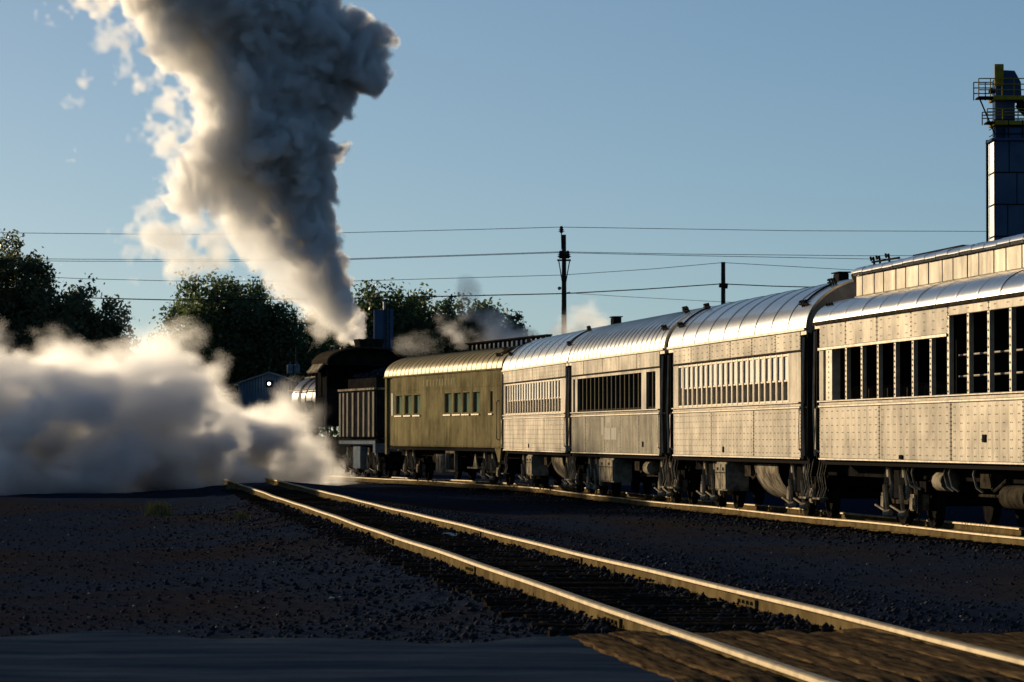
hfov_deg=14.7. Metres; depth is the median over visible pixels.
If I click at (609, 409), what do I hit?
window
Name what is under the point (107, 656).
road
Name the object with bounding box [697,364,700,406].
window
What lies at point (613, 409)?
window
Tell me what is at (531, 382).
window
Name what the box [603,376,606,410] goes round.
window
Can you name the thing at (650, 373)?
window
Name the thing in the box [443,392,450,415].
window
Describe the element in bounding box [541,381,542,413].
window
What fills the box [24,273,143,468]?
tree
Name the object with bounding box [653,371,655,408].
window
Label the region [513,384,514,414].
window
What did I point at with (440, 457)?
battery door
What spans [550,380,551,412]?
window
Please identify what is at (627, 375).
window
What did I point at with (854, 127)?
sky
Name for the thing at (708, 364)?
window
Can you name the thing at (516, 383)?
window
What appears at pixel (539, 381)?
window
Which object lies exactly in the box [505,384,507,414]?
window
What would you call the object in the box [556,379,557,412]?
window
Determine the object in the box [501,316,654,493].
passenger coach
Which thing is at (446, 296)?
overhead wire
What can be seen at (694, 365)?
window
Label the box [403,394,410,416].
window
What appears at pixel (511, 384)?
window
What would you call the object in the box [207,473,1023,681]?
railway track
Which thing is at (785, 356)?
window
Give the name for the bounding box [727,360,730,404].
window
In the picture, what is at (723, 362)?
window
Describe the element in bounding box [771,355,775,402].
window
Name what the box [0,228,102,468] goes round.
tree
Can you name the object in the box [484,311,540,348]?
tree
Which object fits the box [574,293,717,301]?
overhead wire
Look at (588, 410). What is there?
window
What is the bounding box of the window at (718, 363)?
[717,361,720,405]
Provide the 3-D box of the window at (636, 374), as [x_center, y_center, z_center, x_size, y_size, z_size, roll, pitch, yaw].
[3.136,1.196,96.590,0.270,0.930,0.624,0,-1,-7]
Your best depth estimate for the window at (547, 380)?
112.79 m
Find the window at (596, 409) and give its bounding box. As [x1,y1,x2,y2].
[595,377,597,410]
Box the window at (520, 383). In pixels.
[520,383,521,413]
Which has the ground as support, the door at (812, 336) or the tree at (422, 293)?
the tree at (422, 293)
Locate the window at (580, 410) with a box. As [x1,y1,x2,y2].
[579,379,581,411]
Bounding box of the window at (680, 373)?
[678,366,682,407]
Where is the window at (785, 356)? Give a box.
[783,354,787,402]
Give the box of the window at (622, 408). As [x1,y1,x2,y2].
[621,375,623,409]
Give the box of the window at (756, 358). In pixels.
[754,357,757,403]
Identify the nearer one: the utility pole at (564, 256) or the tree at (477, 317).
the utility pole at (564, 256)
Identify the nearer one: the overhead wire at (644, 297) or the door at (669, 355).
the door at (669, 355)
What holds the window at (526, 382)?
in the passenger coach at (535, 383)
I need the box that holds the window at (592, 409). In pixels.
[591,378,593,410]
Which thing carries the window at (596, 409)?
in the passenger coach at (617, 382)
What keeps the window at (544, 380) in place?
in the passenger coach at (535, 383)
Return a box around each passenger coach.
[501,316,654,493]
[567,305,764,504]
[666,271,917,517]
[812,234,1023,527]
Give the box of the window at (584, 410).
[583,378,585,411]
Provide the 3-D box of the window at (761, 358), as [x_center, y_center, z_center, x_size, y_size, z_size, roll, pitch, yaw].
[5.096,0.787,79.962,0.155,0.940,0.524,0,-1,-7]
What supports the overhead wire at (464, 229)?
attached to the utility pole at (564, 256)
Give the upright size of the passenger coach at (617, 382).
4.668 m
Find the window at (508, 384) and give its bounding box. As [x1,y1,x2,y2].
[508,384,509,414]
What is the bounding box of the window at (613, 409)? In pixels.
[612,376,614,410]
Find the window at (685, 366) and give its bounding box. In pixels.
[684,365,686,406]
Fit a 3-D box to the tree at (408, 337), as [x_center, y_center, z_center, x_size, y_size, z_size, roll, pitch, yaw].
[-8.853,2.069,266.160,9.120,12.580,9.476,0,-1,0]
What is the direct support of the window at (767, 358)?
in the passenger coach at (741, 387)
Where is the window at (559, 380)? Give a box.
[558,379,560,412]
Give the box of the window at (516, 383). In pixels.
[515,383,516,414]
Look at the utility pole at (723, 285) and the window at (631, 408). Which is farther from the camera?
the utility pole at (723, 285)
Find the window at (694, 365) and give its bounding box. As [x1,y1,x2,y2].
[693,364,695,406]
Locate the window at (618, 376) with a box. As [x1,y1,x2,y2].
[616,375,619,409]
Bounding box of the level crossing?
[569,628,1023,681]
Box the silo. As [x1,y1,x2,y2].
[373,302,392,450]
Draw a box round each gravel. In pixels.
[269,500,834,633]
[359,488,1023,559]
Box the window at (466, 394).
[461,391,469,414]
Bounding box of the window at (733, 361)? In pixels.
[732,360,735,404]
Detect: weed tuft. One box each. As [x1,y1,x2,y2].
[138,499,178,515]
[235,509,248,519]
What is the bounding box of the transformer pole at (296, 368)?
[287,347,301,383]
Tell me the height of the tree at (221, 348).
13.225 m
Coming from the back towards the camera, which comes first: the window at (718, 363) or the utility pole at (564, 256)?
the utility pole at (564, 256)
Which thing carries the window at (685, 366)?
in the passenger coach at (741, 387)
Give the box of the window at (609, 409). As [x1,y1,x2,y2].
[608,376,610,410]
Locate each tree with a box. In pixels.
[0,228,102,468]
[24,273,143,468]
[146,265,344,464]
[306,307,350,436]
[314,277,444,449]
[395,282,458,449]
[415,289,510,354]
[459,299,516,341]
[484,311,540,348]
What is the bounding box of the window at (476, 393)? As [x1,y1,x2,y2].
[471,390,479,414]
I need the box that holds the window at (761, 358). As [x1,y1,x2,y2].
[760,357,763,403]
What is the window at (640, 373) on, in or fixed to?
in the passenger coach at (617, 382)
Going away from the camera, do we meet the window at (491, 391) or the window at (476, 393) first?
the window at (491, 391)
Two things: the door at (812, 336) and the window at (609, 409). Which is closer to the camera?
the door at (812, 336)
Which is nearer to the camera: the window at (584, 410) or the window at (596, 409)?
the window at (596, 409)
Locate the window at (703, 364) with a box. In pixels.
[702,363,705,405]
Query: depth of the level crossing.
23.93 m
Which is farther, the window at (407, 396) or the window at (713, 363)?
the window at (407, 396)
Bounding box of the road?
[0,630,727,681]
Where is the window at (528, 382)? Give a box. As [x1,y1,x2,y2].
[528,382,529,413]
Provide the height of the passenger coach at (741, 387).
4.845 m
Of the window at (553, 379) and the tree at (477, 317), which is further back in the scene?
the tree at (477, 317)
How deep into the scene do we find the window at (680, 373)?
90.19 m
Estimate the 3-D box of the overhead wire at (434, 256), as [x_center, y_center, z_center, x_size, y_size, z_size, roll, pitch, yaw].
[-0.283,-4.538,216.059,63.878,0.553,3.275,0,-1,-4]
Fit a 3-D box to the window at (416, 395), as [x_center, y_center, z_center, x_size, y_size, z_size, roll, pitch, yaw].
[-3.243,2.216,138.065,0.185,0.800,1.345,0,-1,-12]
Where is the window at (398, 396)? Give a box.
[394,394,401,416]
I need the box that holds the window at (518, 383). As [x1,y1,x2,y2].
[518,383,519,413]
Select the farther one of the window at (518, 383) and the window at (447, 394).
the window at (447, 394)
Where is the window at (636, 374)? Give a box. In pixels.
[634,373,637,409]
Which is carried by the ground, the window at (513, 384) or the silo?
the silo
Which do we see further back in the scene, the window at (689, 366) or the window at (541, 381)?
the window at (541, 381)
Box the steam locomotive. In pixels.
[278,339,406,475]
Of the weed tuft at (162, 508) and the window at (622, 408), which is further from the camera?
the window at (622, 408)
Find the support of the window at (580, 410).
in the passenger coach at (617, 382)
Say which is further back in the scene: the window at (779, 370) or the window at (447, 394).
the window at (447, 394)
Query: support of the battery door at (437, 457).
in the olive coach at (442, 412)
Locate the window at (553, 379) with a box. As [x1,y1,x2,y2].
[553,379,554,412]
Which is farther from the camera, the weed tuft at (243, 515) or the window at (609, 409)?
the window at (609, 409)
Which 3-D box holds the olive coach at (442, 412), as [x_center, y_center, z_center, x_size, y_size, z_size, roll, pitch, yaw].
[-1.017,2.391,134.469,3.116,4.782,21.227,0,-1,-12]
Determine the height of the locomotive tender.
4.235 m
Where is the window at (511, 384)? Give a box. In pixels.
[511,384,511,414]
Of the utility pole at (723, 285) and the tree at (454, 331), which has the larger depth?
the tree at (454, 331)
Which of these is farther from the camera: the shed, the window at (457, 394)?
the shed
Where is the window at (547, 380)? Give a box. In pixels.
[547,380,548,412]
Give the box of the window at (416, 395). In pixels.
[412,393,420,415]
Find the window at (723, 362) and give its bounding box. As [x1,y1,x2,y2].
[722,361,725,404]
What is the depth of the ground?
56.74 m
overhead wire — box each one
[0,227,985,234]
[1,252,858,261]
[23,252,912,259]
[55,262,849,280]
[56,284,806,300]
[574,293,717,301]
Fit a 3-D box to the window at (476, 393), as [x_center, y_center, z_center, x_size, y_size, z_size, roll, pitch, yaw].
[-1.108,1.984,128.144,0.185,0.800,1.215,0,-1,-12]
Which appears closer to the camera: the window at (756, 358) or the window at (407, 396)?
the window at (756, 358)
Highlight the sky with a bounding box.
[0,0,1023,439]
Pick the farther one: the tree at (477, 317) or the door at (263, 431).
the tree at (477, 317)
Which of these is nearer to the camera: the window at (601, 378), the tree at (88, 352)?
the window at (601, 378)
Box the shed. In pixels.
[234,372,307,467]
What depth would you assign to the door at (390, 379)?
143.56 m
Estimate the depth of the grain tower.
171.32 m
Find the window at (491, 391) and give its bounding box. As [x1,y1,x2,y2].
[488,389,492,414]
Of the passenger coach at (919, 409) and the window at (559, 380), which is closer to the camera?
the passenger coach at (919, 409)
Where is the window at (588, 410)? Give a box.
[587,378,589,411]
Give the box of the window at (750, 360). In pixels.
[748,358,752,403]
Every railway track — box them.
[169,470,1023,549]
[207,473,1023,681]
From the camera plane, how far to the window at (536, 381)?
115.41 m
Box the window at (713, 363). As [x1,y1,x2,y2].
[712,362,715,405]
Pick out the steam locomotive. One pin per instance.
(315, 394)
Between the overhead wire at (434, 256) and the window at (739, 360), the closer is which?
the window at (739, 360)
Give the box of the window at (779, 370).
[777,355,781,402]
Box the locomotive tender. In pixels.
[338,366,433,477]
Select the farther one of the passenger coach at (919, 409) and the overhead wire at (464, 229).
the overhead wire at (464, 229)
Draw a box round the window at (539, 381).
[539,381,540,413]
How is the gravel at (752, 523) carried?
on the ground
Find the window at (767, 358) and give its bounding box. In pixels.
[765,356,769,402]
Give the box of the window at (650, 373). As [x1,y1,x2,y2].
[648,372,651,408]
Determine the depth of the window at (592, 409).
104.04 m
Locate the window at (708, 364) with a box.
[707,363,710,405]
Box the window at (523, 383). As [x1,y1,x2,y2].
[523,383,524,413]
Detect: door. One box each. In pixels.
[251,419,276,467]
[389,378,392,444]
[436,456,438,470]
[439,456,441,470]
[669,355,669,450]
[812,336,815,455]
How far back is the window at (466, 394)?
130.03 m
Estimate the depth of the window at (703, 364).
86.99 m
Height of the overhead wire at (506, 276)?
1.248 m
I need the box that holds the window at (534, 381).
[533,381,534,413]
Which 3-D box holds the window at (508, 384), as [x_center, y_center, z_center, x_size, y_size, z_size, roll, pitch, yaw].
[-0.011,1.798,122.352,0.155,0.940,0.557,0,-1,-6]
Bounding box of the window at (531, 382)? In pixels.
[531,382,532,413]
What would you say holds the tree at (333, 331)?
on the ground
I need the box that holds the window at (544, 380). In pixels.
[544,380,545,412]
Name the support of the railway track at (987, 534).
on the ground
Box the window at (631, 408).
[630,374,632,409]
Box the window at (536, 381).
[536,381,537,413]
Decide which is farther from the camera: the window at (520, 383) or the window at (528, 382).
the window at (520, 383)
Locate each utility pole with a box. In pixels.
[557,226,570,333]
[719,262,727,303]
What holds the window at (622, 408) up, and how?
in the passenger coach at (617, 382)
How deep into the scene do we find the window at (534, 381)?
116.06 m
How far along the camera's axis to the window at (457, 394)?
131.47 m
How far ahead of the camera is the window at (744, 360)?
82.04 m
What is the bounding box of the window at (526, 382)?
[526,382,526,413]
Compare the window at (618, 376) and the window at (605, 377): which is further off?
the window at (605, 377)
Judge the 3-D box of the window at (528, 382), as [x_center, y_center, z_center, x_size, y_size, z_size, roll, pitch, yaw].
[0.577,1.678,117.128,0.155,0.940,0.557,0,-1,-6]
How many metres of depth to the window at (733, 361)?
83.27 m
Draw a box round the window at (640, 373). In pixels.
[639,373,640,408]
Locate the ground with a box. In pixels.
[0,440,1023,643]
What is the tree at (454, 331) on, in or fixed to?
on the ground
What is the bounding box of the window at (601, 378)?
[599,377,602,410]
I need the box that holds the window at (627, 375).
[625,374,628,409]
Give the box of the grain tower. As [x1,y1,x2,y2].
[973,64,1023,241]
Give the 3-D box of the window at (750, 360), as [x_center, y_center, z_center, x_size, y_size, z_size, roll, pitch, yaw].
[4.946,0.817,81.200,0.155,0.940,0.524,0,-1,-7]
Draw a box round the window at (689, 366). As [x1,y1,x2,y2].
[688,365,691,406]
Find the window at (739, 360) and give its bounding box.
[738,359,741,404]
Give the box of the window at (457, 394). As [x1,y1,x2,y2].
[452,391,460,415]
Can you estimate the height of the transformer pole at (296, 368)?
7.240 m
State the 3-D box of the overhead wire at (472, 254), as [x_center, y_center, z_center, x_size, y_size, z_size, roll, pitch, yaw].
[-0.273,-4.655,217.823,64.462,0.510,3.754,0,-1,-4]
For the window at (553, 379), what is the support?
in the passenger coach at (535, 383)
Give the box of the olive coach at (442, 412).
[384,334,562,485]
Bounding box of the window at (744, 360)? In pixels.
[743,359,746,403]
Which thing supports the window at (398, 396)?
in the olive coach at (442, 412)

